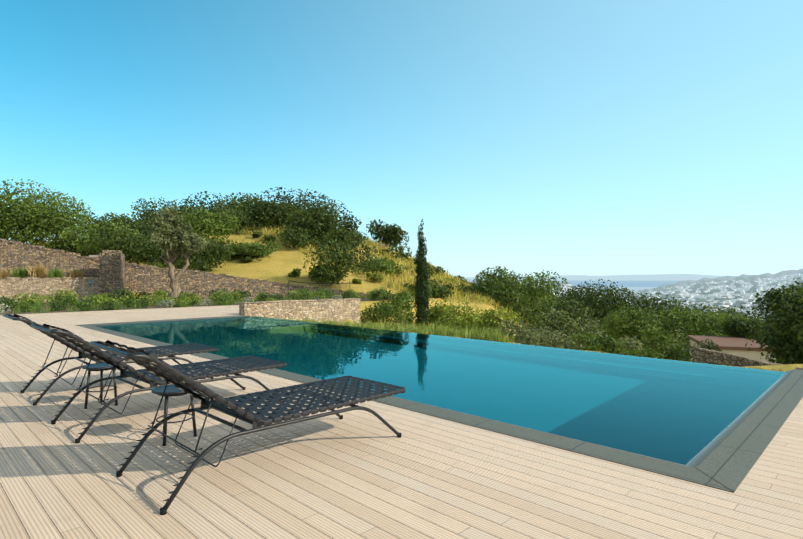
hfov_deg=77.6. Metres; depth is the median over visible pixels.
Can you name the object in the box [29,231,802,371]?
terrain ground
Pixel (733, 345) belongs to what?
house
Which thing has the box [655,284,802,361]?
edge shrubs
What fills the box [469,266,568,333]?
tree
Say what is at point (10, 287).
garden terrace wall
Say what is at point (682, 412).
pool water
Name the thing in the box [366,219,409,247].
lone tree
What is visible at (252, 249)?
bush
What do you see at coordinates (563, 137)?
sky
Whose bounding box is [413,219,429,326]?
cypress tree
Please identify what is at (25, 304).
garden bushes
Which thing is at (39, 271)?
terrace ornamental grasses
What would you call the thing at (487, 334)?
tall bank grass
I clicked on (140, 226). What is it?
tree
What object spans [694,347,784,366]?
rubble wall
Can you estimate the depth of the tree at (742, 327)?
24.12 m
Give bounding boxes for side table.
[82,362,120,408]
[151,383,196,445]
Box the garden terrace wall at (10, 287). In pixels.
[0,277,98,301]
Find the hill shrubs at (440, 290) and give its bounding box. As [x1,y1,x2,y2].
[388,246,477,298]
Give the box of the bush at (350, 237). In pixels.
[314,229,367,249]
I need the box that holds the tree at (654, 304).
[598,288,701,349]
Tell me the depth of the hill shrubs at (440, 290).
43.90 m
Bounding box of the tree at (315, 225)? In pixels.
[284,201,345,241]
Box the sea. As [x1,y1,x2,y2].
[467,281,678,286]
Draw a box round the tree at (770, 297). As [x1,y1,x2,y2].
[750,279,802,358]
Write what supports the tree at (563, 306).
on the terrain ground at (279, 265)
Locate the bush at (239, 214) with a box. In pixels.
[195,204,253,228]
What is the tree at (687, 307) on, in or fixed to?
on the terrain ground at (279, 265)
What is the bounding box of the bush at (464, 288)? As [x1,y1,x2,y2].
[455,285,480,299]
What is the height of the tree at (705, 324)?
4.170 m
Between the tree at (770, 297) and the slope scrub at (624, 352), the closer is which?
the tree at (770, 297)
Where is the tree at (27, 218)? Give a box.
[0,179,95,251]
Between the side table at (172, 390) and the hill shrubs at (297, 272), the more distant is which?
the hill shrubs at (297, 272)
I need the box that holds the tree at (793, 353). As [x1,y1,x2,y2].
[757,329,802,363]
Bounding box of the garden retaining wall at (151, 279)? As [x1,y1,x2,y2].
[0,239,369,298]
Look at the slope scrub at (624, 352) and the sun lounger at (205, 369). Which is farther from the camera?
the slope scrub at (624, 352)
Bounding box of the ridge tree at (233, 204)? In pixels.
[181,191,271,226]
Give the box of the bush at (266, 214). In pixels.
[241,198,299,228]
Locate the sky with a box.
[0,0,802,276]
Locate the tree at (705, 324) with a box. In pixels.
[653,308,750,346]
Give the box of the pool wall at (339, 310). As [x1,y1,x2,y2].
[239,298,359,324]
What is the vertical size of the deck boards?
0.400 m
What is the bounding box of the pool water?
[96,316,785,464]
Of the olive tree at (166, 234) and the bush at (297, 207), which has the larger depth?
the bush at (297, 207)
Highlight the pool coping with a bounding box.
[76,315,802,492]
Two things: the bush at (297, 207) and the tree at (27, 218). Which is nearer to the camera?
the tree at (27, 218)
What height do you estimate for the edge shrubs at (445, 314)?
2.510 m
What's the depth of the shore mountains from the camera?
28298.78 m
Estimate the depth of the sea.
13119.07 m
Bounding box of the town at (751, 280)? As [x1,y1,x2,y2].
[527,272,802,312]
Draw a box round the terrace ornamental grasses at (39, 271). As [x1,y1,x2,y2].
[0,262,84,277]
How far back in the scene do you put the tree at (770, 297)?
13.62 m
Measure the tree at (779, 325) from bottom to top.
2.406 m
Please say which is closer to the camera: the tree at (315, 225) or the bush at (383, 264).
the bush at (383, 264)
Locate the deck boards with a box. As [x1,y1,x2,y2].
[0,306,802,538]
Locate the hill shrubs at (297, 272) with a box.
[143,224,471,286]
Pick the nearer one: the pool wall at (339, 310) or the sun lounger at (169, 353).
the sun lounger at (169, 353)
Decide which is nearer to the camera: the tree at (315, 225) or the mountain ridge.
the tree at (315, 225)
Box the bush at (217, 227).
[178,206,240,240]
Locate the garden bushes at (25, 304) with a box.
[0,287,403,313]
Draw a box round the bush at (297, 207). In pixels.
[273,202,325,227]
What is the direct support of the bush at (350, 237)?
on the terrain ground at (279, 265)
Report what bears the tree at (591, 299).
on the terrain ground at (279, 265)
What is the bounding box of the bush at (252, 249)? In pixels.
[207,238,282,258]
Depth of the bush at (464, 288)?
42.74 m
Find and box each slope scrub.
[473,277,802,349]
[520,312,780,360]
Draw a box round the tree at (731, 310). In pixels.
[699,305,781,329]
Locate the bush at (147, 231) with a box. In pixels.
[124,224,154,247]
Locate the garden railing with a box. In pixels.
[288,280,347,295]
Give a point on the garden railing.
(317, 286)
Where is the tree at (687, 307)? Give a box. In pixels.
[631,303,720,351]
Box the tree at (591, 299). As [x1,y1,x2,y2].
[531,279,640,340]
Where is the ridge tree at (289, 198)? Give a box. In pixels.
[251,187,355,229]
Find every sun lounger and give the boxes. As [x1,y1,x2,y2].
[3,314,217,405]
[30,324,286,443]
[89,340,405,514]
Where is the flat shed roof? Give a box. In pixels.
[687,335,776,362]
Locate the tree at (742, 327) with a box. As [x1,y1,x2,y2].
[716,316,780,341]
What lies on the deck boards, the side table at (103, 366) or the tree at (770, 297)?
the side table at (103, 366)
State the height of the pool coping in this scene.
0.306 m
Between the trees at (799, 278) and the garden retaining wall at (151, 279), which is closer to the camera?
the garden retaining wall at (151, 279)
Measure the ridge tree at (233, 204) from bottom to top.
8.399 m
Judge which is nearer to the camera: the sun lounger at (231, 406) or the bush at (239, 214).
the sun lounger at (231, 406)
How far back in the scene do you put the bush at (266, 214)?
56.28 m
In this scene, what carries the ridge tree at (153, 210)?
on the terrain ground at (279, 265)
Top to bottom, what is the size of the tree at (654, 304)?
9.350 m
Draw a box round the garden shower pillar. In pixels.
[89,250,124,301]
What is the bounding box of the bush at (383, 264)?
[360,257,407,276]
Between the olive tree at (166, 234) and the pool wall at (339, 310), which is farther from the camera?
the olive tree at (166, 234)
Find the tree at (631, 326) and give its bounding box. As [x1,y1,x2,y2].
[593,305,664,354]
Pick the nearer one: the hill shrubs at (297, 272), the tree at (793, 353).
the tree at (793, 353)
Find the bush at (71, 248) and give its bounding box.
[44,236,112,256]
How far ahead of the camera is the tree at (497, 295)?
42.82 m
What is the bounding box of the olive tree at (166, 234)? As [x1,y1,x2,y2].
[148,206,208,301]
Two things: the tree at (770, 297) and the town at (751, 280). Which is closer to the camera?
the tree at (770, 297)
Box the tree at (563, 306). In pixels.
[524,297,603,344]
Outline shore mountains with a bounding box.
[457,274,735,280]
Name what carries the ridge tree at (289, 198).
on the terrain ground at (279, 265)
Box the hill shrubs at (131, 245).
[60,212,380,285]
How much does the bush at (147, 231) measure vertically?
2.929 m
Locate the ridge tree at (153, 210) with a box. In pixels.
[130,197,200,219]
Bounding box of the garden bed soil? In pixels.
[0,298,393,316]
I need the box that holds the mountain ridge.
[648,269,802,289]
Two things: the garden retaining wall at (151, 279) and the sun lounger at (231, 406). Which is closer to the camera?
the sun lounger at (231, 406)
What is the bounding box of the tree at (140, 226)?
[87,219,154,243]
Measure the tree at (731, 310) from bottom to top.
5.400 m
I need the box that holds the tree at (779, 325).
[764,315,800,341]
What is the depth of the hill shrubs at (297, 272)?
42.19 m
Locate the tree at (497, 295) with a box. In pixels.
[466,266,531,322]
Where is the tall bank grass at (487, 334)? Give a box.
[284,316,524,343]
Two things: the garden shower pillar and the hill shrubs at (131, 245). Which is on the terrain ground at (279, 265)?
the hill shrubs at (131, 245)
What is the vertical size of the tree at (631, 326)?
4.667 m
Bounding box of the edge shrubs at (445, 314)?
[360,289,722,361]
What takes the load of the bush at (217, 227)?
on the terrain ground at (279, 265)
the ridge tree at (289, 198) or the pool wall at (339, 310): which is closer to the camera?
the pool wall at (339, 310)
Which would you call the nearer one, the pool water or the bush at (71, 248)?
the pool water

